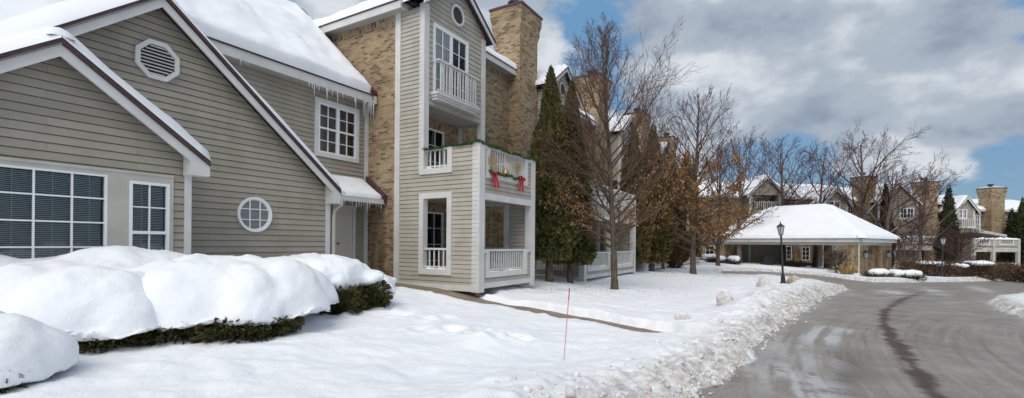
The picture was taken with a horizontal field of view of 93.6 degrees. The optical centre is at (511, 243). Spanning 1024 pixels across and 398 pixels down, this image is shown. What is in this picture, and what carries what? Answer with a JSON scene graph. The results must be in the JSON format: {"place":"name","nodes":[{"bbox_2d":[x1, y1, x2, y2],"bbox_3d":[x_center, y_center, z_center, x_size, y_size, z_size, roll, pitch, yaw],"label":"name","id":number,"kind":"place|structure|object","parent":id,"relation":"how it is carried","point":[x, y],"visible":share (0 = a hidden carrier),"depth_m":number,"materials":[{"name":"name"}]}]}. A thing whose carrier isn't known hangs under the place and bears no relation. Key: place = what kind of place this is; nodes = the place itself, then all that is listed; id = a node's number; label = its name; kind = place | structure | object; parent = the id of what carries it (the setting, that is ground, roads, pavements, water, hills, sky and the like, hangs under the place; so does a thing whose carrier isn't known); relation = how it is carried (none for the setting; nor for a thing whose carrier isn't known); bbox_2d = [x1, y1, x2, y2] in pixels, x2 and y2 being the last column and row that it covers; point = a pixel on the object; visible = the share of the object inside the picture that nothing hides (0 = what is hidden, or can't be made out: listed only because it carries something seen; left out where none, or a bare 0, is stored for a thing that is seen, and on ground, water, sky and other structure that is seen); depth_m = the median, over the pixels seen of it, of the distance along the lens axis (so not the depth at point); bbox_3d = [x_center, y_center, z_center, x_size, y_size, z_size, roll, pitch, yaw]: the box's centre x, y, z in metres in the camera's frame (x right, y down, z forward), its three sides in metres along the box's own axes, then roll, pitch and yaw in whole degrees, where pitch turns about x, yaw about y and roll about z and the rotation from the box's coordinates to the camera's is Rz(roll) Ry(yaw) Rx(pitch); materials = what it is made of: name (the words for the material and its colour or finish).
{"place":"outdoors","nodes":[
{"label":"outdoors","id":0,"kind":"place"},
{"bbox_2d":[0,260,1023,397],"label":"snow ground","id":1,"kind":"structure","parent":0,"point":[410,343],"depth_m":6.54,"materials":[{"name":"white snow"}]},
{"bbox_2d":[0,311,78,393],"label":"yew shrub","id":2,"kind":"object","parent":1,"relation":"on","point":[32,350],"visible":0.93,"depth_m":4.25,"materials":[{"name":"green plant"}]},
{"bbox_2d":[0,245,186,353],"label":"yew shrub","id":3,"kind":"object","parent":1,"relation":"on","point":[89,300],"visible":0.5,"depth_m":5.61,"materials":[{"name":"green plant"}]},
{"bbox_2d":[0,0,386,264],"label":"clubhouse","id":4,"kind":"structure","parent":1,"relation":"on","point":[224,127],"depth_m":8.64,"materials":[{"name":"paint"}]},
{"bbox_2d":[0,164,107,258],"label":"window","id":5,"kind":"structure","parent":4,"relation":"in","point":[43,211],"depth_m":6.99,"materials":[{"name":"glass"}]},
{"bbox_2d":[129,180,169,249],"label":"window","id":6,"kind":"structure","parent":4,"relation":"in","point":[149,202],"depth_m":8.03,"materials":[{"name":"glass"}]},
{"bbox_2d":[237,197,271,231],"bbox_3d":[-5.414,-0.607,10.124,0.060,0.740,0.740,0,0,31],"label":"round window","id":7,"kind":"structure","parent":4,"relation":"in","point":[253,212],"depth_m":10.12,"materials":[{"name":"grey glass"}]},
{"bbox_2d":[314,96,359,162],"bbox_3d":[-5.265,-3.306,14.277,0.345,1.650,1.570,0,0,31],"label":"window","id":8,"kind":"structure","parent":4,"relation":"in","point":[336,127],"depth_m":14.32,"materials":[{"name":"paint"}]},
{"bbox_2d":[332,204,355,258],"bbox_3d":[-5.047,0.051,14.437,0.124,2.410,0.830,0,0,31],"label":"door","id":9,"kind":"structure","parent":4,"relation":"in","point":[345,226],"depth_m":14.51,"materials":[{"name":"grey wood"}]},
{"bbox_2d":[130,253,338,346],"bbox_3d":[-4.168,0.816,7.261,2.559,1.321,3.421,0,0,31],"label":"yew shrub","id":10,"kind":"object","parent":1,"relation":"on","point":[201,298],"visible":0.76,"depth_m":6.40,"materials":[{"name":"green plant"}]},
{"bbox_2d":[267,253,395,314],"bbox_3d":[-3.924,0.840,9.407,2.676,1.292,3.075,0,0,31],"label":"yew shrub","id":11,"kind":"object","parent":1,"relation":"on","point":[359,286],"visible":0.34,"depth_m":8.98,"materials":[{"name":"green plant"}]},
{"bbox_2d":[372,269,396,286],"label":"yew shrub","id":12,"kind":"object","parent":1,"relation":"on","point":[392,280],"visible":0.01,"depth_m":11.58,"materials":[{"name":"white plant"}]},
{"bbox_2d":[313,0,542,292],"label":"apartment building","id":13,"kind":"structure","parent":1,"relation":"on","point":[452,218],"depth_m":14.84,"materials":[{"name":"beige brick"}]},
{"bbox_2d":[427,212,443,267],"bbox_3d":[-2.944,0.029,15.772,0.345,2.270,1.870,0,0,31],"label":"sliding door","id":14,"kind":"structure","parent":13,"relation":"in","point":[435,219],"depth_m":16.42,"materials":[{"name":"glass"}]},
{"bbox_2d":[428,128,443,167],"bbox_3d":[-2.920,-2.721,15.772,0.345,2.270,1.870,0,0,31],"label":"sliding door","id":15,"kind":"structure","parent":13,"relation":"in","point":[436,138],"depth_m":16.43,"materials":[{"name":"black glass"}]},
{"bbox_2d":[432,22,468,100],"bbox_3d":[-2.031,-5.503,15.192,0.345,2.230,1.750,0,0,31],"label":"sliding door","id":16,"kind":"structure","parent":13,"relation":"in","point":[447,46],"depth_m":15.07,"materials":[{"name":"white plastic"}]},
{"bbox_2d":[423,138,537,161],"bbox_3d":[-0.513,-2.728,14.067,1.816,0.240,3.911,0,0,63],"label":"garland","id":17,"kind":"object","parent":13,"relation":"attached to","point":[522,156],"visible":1,"depth_m":13.64,"materials":[{"name":"green plant"}]},
{"bbox_2d":[502,159,508,173],"bbox_3d":[-0.178,-2.297,13.959,0.210,0.550,0.210,0,0,31],"label":"bell","id":18,"kind":"object","parent":13,"relation":"hanging from","point":[505,171],"visible":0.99,"depth_m":13.91,"materials":[{"name":"gold metal"}]},
{"bbox_2d":[489,169,522,180],"bbox_3d":[-0.179,-1.979,14.001,0.173,0.224,1.822,0,0,31],"label":"garland","id":19,"kind":"object","parent":13,"relation":"attached to","point":[510,176],"visible":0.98,"depth_m":14.06,"materials":[{"name":"green plant"}]},
{"bbox_2d":[488,153,499,170],"bbox_3d":[-0.496,-2.276,13.416,0.056,0.505,0.633,0,0,31],"label":"dried plume","id":20,"kind":"object","parent":19,"relation":"attached to","point":[494,160],"visible":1,"depth_m":13.39,"materials":[{"name":"beige plant"}]},
{"bbox_2d":[491,172,499,187],"bbox_3d":[-0.442,-1.798,13.521,0.109,0.458,0.422,0,0,31],"label":"bow","id":21,"kind":"object","parent":19,"relation":"hanging from","point":[495,178],"visible":1,"depth_m":13.49,"materials":[{"name":"red fabric"}]},
{"bbox_2d":[511,161,521,176],"bbox_3d":[0.176,-2.261,14.532,0.055,0.487,0.775,0,0,31],"label":"dried plume","id":22,"kind":"object","parent":19,"relation":"attached to","point":[517,168],"visible":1,"depth_m":14.53,"materials":[{"name":"beige plant"}]},
{"bbox_2d":[518,176,525,190],"bbox_3d":[0.301,-1.841,14.752,0.109,0.458,0.422,0,0,31],"label":"bow","id":23,"kind":"object","parent":19,"relation":"hanging from","point":[522,182],"visible":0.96,"depth_m":14.76,"materials":[{"name":"red fabric"}]},
{"bbox_2d":[395,283,474,295],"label":"porch slab","id":24,"kind":"structure","parent":1,"relation":"on","point":[430,288],"depth_m":13.55,"materials":[{"name":"concrete"}]},
{"bbox_2d":[527,64,586,281],"bbox_3d":[1.459,-2.494,17.596,2.416,8.143,2.434,0,0,31],"label":"evergreen tree","id":25,"kind":"object","parent":1,"relation":"on","point":[555,240],"visible":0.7,"depth_m":17.06,"materials":[{"name":"green plant"}]},
{"bbox_2d":[487,64,635,281],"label":"apartment building","id":26,"kind":"structure","parent":1,"relation":"on","point":[600,266],"depth_m":23.04,"materials":[{"name":"beige brick"}]},
{"bbox_2d":[564,288,569,355],"bbox_3d":[0.726,1.085,6.377,0.080,0.982,0.014,1,0,0],"label":"snow stake","id":27,"kind":"object","parent":1,"relation":"on","point":[566,322],"visible":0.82,"depth_m":6.37,"materials":[{"name":"red"}]},
{"bbox_2d":[553,80,597,283],"bbox_3d":[2.341,-2.301,18.368,1.973,7.935,1.960,0,0,31],"label":"evergreen tree","id":28,"kind":"object","parent":1,"relation":"on","point":[584,250],"visible":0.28,"depth_m":17.90,"materials":[{"name":"green plant"}]},
{"bbox_2d":[507,12,706,289],"bbox_3d":[3.193,-3.171,17.170,6.474,10.048,5.326,0,0,-10],"label":"bare tree","id":29,"kind":"object","parent":1,"relation":"on","point":[610,228],"visible":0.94,"depth_m":16.80,"materials":[{"name":"brown plant"}]},
{"bbox_2d":[604,108,665,270],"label":"apartment building","id":30,"kind":"structure","parent":1,"relation":"on","point":[616,180],"depth_m":29.43,"materials":[{"name":"beige brick"}]},
{"bbox_2d":[619,127,655,263],"bbox_3d":[6.725,-2.425,26.538,2.532,8.283,2.402,0,0,31],"label":"evergreen tree","id":31,"kind":"object","parent":1,"relation":"on","point":[644,232],"visible":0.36,"depth_m":25.93,"materials":[{"name":"green plant"}]},
{"bbox_2d":[539,268,757,294],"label":"fallen leaves","id":32,"kind":"object","parent":1,"relation":"on","point":[656,275],"visible":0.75,"depth_m":24.52,"materials":[{"name":"brown plant"}]},
{"bbox_2d":[643,123,677,271],"bbox_3d":[8.102,-2.577,27.394,2.795,8.767,2.440,0,0,31],"label":"evergreen tree","id":33,"kind":"object","parent":1,"relation":"on","point":[660,248],"visible":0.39,"depth_m":26.82,"materials":[{"name":"green plant"}]},
{"bbox_2d":[643,139,707,268],"bbox_3d":[9.546,-2.413,29.834,5.165,8.532,5.348,0,0,31],"label":"brown leaved tree","id":34,"kind":"object","parent":1,"relation":"on","point":[679,232],"visible":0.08,"depth_m":29.50,"materials":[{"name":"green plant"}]},
{"bbox_2d":[666,244,689,267],"bbox_3d":[11.232,0.884,33.087,2.620,2.338,2.899,0,0,31],"label":"winter bush","id":35,"kind":"object","parent":1,"relation":"on","point":[678,262],"visible":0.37,"depth_m":32.43,"materials":[{"name":"green plant"}]},
{"bbox_2d":[657,134,699,264],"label":"apartment building","id":36,"kind":"structure","parent":1,"relation":"on","point":[697,258],"depth_m":40.90,"materials":[{"name":"beige brick"}]},
{"bbox_2d":[668,162,690,267],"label":"evergreen tree","id":37,"kind":"object","parent":1,"relation":"on","point":[678,213],"visible":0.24,"depth_m":32.30,"materials":[{"name":"green plant"}]},
{"bbox_2d":[674,311,690,319],"bbox_3d":[3.631,1.583,10.231,0.343,0.294,0.164,1,0,23],"label":"snow chunk","id":38,"kind":"object","parent":1,"relation":"on","point":[682,315],"visible":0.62,"depth_m":10.19,"materials":[{"name":"white snow"}]},
{"bbox_2d":[679,154,703,257],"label":"evergreen tree","id":39,"kind":"object","parent":1,"relation":"on","point":[698,251],"visible":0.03,"depth_m":37.25,"materials":[{"name":"green plant"}]},
{"bbox_2d":[638,83,762,273],"bbox_3d":[10.493,-3.548,27.430,8.081,11.004,6.712,0,0,-26],"label":"brown leaved tree","id":40,"kind":"object","parent":1,"relation":"on","point":[694,200],"visible":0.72,"depth_m":26.80,"materials":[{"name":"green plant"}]},
{"bbox_2d":[702,254,720,262],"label":"winter bush","id":41,"kind":"object","parent":1,"relation":"on","point":[711,257],"visible":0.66,"depth_m":42.63,"materials":[{"name":"white plant"}]},
{"bbox_2d":[716,291,734,305],"bbox_3d":[6.025,1.625,13.585,0.465,0.650,0.545,-33,25,-7],"label":"snow chunk","id":42,"kind":"object","parent":1,"relation":"on","point":[722,297],"visible":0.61,"depth_m":13.41,"materials":[{"name":"white snow"}]},
{"bbox_2d":[686,139,769,265],"bbox_3d":[16.418,-3.095,38.249,7.127,10.123,7.202,0,0,-32],"label":"brown leaved tree","id":43,"kind":"object","parent":1,"relation":"on","point":[718,242],"visible":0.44,"depth_m":37.71,"materials":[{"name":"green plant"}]},
{"bbox_2d":[720,256,742,264],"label":"winter bush","id":44,"kind":"object","parent":1,"relation":"on","point":[733,260],"visible":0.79,"depth_m":41.51,"materials":[{"name":"white plant"}]},
{"bbox_2d":[692,124,803,262],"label":"bare tree","id":45,"kind":"object","parent":1,"relation":"on","point":[739,250],"visible":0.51,"depth_m":45.55,"materials":[{"name":"brown plant"}]},
{"bbox_2d":[698,174,816,265],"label":"apartment building","id":46,"kind":"structure","parent":1,"relation":"on","point":[752,253],"depth_m":51.33,"materials":[{"name":"beige brick"}]},
{"bbox_2d":[705,246,713,253],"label":"window","id":47,"kind":"structure","parent":46,"relation":"in","point":[709,251],"depth_m":51.84,"materials":[{"name":"paint"}]},
{"bbox_2d":[785,246,791,258],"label":"window","id":48,"kind":"structure","parent":46,"relation":"in","point":[788,248],"depth_m":52.36,"materials":[{"name":"paint"}]},
{"bbox_2d":[802,247,809,259],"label":"window","id":49,"kind":"structure","parent":46,"relation":"in","point":[805,250],"depth_m":52.57,"materials":[{"name":"paint"}]},
{"bbox_2d":[756,277,770,286],"bbox_3d":[11.607,1.945,22.100,0.588,0.812,0.883,1,0,-5],"label":"snow chunk","id":50,"kind":"object","parent":1,"relation":"on","point":[761,281],"visible":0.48,"depth_m":21.96,"materials":[{"name":"white snow"}]},
{"bbox_2d":[760,256,773,264],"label":"litter bin","id":51,"kind":"object","parent":1,"relation":"on","point":[766,260],"visible":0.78,"depth_m":44.65,"materials":[{"name":"black metal"}]},
{"bbox_2d":[762,283,773,286],"bbox_3d":[9.955,1.760,18.696,0.502,0.440,0.371,-19,12,25],"label":"snow chunk","id":52,"kind":"object","parent":1,"relation":"on","point":[768,284],"visible":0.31,"depth_m":18.58,"materials":[{"name":"white snow"}]},
{"bbox_2d":[743,262,804,265],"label":"kerb","id":53,"kind":"structure","parent":1,"relation":"on","point":[773,264],"depth_m":45.79,"materials":[{"name":"yellow paint"}]},
{"bbox_2d":[776,221,785,282],"bbox_3d":[14.204,0.531,25.334,0.553,3.393,0.381,1,0,6],"label":"street lamp","id":54,"kind":"object","parent":1,"relation":"on","point":[780,227],"visible":0.93,"depth_m":25.29,"materials":[{"name":"black metal"}]},
{"bbox_2d":[721,130,846,263],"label":"bare tree","id":55,"kind":"object","parent":1,"relation":"on","point":[781,175],"visible":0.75,"depth_m":48.77,"materials":[{"name":"brown plant"}]},
{"bbox_2d":[780,260,806,266],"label":"winter bush","id":56,"kind":"object","parent":1,"relation":"on","point":[791,263],"visible":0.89,"depth_m":44.09,"materials":[{"name":"green plant"}]},
{"bbox_2d":[786,275,800,283],"bbox_3d":[14.527,2.037,24.635,0.593,0.843,1.021,-28,-13,-12],"label":"snow chunk","id":57,"kind":"object","parent":1,"relation":"on","point":[793,278],"visible":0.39,"depth_m":24.51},
{"bbox_2d":[710,204,900,272],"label":"entrance canopy","id":58,"kind":"object","parent":1,"relation":"on","point":[827,226],"visible":0.79,"depth_m":41.78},
{"bbox_2d":[863,250,868,258],"bbox_3d":[28.231,0.846,38.373,0.394,0.740,0.399,0,0,31],"label":"wall lantern","id":59,"kind":"object","parent":58,"relation":"attached to","point":[865,252],"depth_m":38.29,"materials":[{"name":"black metal"}]},
{"bbox_2d":[886,249,890,257],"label":"wall lantern","id":60,"kind":"object","parent":58,"relation":"attached to","point":[888,253],"depth_m":41.58,"materials":[{"name":"black metal"}]},
{"bbox_2d":[768,138,866,266],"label":"bare tree","id":61,"kind":"object","parent":1,"relation":"on","point":[815,256],"visible":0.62,"depth_m":48.21,"materials":[{"name":"brown plant"}]},
{"bbox_2d":[783,173,878,266],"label":"apartment building","id":62,"kind":"structure","parent":1,"relation":"on","point":[839,247],"depth_m":51.69,"materials":[{"name":"beige brick"}]},
{"bbox_2d":[827,201,840,208],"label":"window","id":63,"kind":"structure","parent":62,"relation":"in","point":[828,201],"depth_m":50.83,"materials":[{"name":"paint"}]},
{"bbox_2d":[820,245,850,272],"bbox_3d":[24.183,1.280,36.000,2.082,2.348,2.563,0,0,31],"label":"bare shrub","id":64,"kind":"object","parent":1,"relation":"on","point":[830,253],"visible":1,"depth_m":35.90,"materials":[{"name":"brown plant"}]},
{"bbox_2d":[813,120,931,224],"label":"bare tree","id":65,"kind":"object","parent":1,"relation":"on","point":[864,216],"visible":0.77,"depth_m":48.95,"materials":[{"name":"brown plant"}]},
{"bbox_2d":[859,268,894,276],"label":"winter bush","id":66,"kind":"object","parent":1,"relation":"on","point":[878,272],"visible":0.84,"depth_m":33.17,"materials":[{"name":"white plant"}]},
{"bbox_2d":[877,181,896,266],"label":"evergreen tree","id":67,"kind":"object","parent":1,"relation":"on","point":[885,188],"visible":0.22,"depth_m":48.82,"materials":[{"name":"green plant"}]},
{"bbox_2d":[840,178,941,269],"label":"apartment building","id":68,"kind":"structure","parent":1,"relation":"on","point":[927,252],"depth_m":51.41,"materials":[{"name":"beige brick"}]},
{"bbox_2d":[900,208,914,219],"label":"window","id":69,"kind":"structure","parent":68,"relation":"in","point":[911,212],"depth_m":51.41,"materials":[{"name":"paint"}]},
{"bbox_2d":[841,146,952,246],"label":"bare tree","id":70,"kind":"object","parent":1,"relation":"on","point":[888,216],"visible":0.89,"depth_m":46.08,"materials":[{"name":"brown plant"}]},
{"bbox_2d":[889,269,928,280],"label":"winter bush","id":71,"kind":"object","parent":1,"relation":"on","point":[913,274],"visible":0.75,"depth_m":32.93,"materials":[{"name":"white plant"}]},
{"bbox_2d":[893,256,931,272],"bbox_3d":[33.282,1.977,40.053,2.697,1.812,2.944,0,0,31],"label":"winter bush","id":72,"kind":"object","parent":1,"relation":"on","point":[908,265],"visible":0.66,"depth_m":39.59,"materials":[{"name":"brown plant"}]},
{"bbox_2d":[864,163,971,259],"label":"bare tree","id":73,"kind":"object","parent":1,"relation":"on","point":[932,206],"visible":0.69,"depth_m":47.63,"materials":[{"name":"brown plant"}]},
{"bbox_2d":[889,212,957,263],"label":"ornamental tree","id":74,"kind":"object","parent":1,"relation":"on","point":[899,245],"visible":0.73,"depth_m":43.54,"materials":[{"name":"brown plant"}]},
{"bbox_2d":[913,258,949,276],"bbox_3d":[34.424,2.078,39.562,2.557,1.843,2.532,0,0,31],"label":"winter bush","id":75,"kind":"object","parent":1,"relation":"on","point":[928,269],"visible":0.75,"depth_m":39.17,"materials":[{"name":"brown plant"}]},
{"bbox_2d":[939,235,946,276],"bbox_3d":[32.966,1.086,36.807,0.453,3.452,0.435,0,0,31],"label":"street lamp","id":76,"kind":"object","parent":1,"relation":"on","point":[943,240],"visible":0.89,"depth_m":36.75,"materials":[{"name":"black metal"}]},
{"bbox_2d":[932,185,963,262],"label":"evergreen tree","id":77,"kind":"object","parent":1,"relation":"on","point":[948,207],"visible":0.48,"depth_m":48.67,"materials":[{"name":"green plant"}]},
{"bbox_2d":[933,260,969,276],"bbox_3d":[35.406,2.166,39.059,2.521,1.804,2.507,0,0,31],"label":"winter bush","id":78,"kind":"object","parent":1,"relation":"on","point":[953,266],"visible":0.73,"depth_m":38.51,"materials":[{"name":"brown plant"}]},
{"bbox_2d":[920,226,994,263],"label":"ornamental tree","id":79,"kind":"object","parent":1,"relation":"on","point":[961,244],"visible":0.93,"depth_m":42.45,"materials":[{"name":"brown plant"}]},
{"bbox_2d":[954,260,984,277],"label":"winter bush","id":80,"kind":"object","parent":1,"relation":"on","point":[970,270],"visible":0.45,"depth_m":38.93,"materials":[{"name":"brown plant"}]},
{"bbox_2d":[938,184,1020,272],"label":"apartment building","id":81,"kind":"structure","parent":1,"relation":"on","point":[989,209],"depth_m":51.91,"materials":[{"name":"beige brick"}]},
{"bbox_2d":[958,209,967,219],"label":"window","id":82,"kind":"structure","parent":81,"relation":"in","point":[963,212],"depth_m":51.82,"materials":[{"name":"paint"}]},
{"bbox_2d":[975,215,981,229],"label":"window","id":83,"kind":"structure","parent":81,"relation":"in","point":[978,217],"depth_m":53.70,"materials":[{"name":"paint"}]},
{"bbox_2d":[963,258,1014,281],"bbox_3d":[38.537,2.222,39.138,3.758,2.112,3.598,0,0,31],"label":"winter bush","id":84,"kind":"object","parent":1,"relation":"on","point":[987,265],"visible":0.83,"depth_m":38.55,"materials":[{"name":"brown plant"}]},
{"bbox_2d":[996,208,1016,264],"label":"evergreen tree","id":85,"kind":"object","parent":1,"relation":"on","point":[1004,257],"visible":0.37,"depth_m":51.91,"materials":[{"name":"green plant"}]},
{"bbox_2d":[991,261,1023,281],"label":"winter bush","id":86,"kind":"object","parent":1,"relation":"on","point":[1011,268],"visible":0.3,"depth_m":39.95,"materials":[{"name":"brown plant"}]},
{"bbox_2d":[1006,267,1023,281],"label":"winter bush","id":87,"kind":"object","parent":1,"relation":"on","point":[1019,276],"visible":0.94,"depth_m":39.06,"materials":[{"name":"brown plant"}]},
{"bbox_2d":[1008,197,1023,267],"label":"evergreen tree","id":88,"kind":"object","parent":1,"relation":"on","point":[1017,228],"visible":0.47,"depth_m":50.91,"materials":[{"name":"green plant"}]},
{"bbox_2d":[1016,235,1023,266],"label":"evergreen tree","id":89,"kind":"object","parent":1,"relation":"on","point":[1022,243],"visible":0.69,"depth_m":50.25,"materials":[{"name":"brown plant"}]},
{"bbox_2d":[396,286,660,332],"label":"sidewalk","id":90,"kind":"structure","parent":0,"point":[475,298],"depth_m":11.93,"materials":[{"name":"concrete"}]},
{"bbox_2d":[289,0,1023,200],"label":"sky","id":91,"kind":"structure","parent":0,"point":[808,70],"materials":[{"name":"blue"}]},
{"bbox_2d":[673,271,1023,397],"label":"road","id":92,"kind":"structure","parent":0,"point":[861,339],"depth_m":9.10,"materials":[{"name":"grey asphalt"}]},
{"bbox_2d":[837,264,859,274],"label":"ornamental grass","id":93,"kind":"object","parent":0,"point":[851,270],"depth_m":35.29,"materials":[{"name":"beige plant"}]},
{"bbox_3d":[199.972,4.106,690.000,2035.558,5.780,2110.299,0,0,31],"label":"terrain","id":94,"kind":"structure","parent":0,"visible":0},
{"bbox_2d":[972,199,1020,252],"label":"apartment building","id":95,"kind":"structure","parent":94,"relation":"on","point":[1013,204],"depth_m":57.19,"materials":[{"name":"beige brick"}]}
]}

